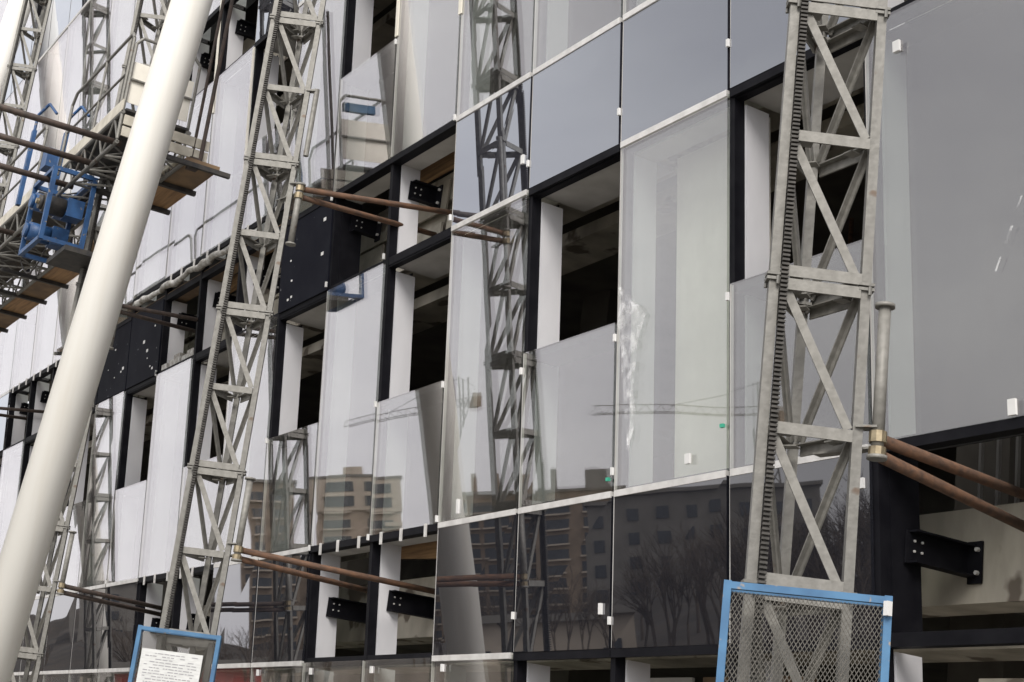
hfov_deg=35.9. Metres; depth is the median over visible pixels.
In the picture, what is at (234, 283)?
timber plank
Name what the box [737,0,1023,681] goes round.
lattice mast
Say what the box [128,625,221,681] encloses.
mast guard
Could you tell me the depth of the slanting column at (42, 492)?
18.58 m
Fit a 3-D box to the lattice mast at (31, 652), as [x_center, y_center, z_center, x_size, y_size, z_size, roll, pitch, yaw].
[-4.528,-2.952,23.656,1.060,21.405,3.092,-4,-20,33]
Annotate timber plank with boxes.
[222,274,246,292]
[400,151,454,184]
[401,541,436,558]
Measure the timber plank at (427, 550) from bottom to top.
0.340 m
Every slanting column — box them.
[0,0,33,97]
[0,0,212,681]
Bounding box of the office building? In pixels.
[0,0,1023,681]
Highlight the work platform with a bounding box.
[0,0,233,332]
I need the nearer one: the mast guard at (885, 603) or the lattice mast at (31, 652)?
the mast guard at (885, 603)
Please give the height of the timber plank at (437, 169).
0.220 m
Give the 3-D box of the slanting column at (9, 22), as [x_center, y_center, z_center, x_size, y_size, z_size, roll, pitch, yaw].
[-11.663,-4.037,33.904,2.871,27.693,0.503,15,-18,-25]
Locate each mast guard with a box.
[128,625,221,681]
[716,579,892,681]
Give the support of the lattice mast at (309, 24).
on the ground
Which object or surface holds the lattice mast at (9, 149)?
on the ground
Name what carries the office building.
on the ground
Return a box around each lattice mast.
[0,0,51,419]
[10,0,203,681]
[155,0,451,681]
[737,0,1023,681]
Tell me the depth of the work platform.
21.69 m

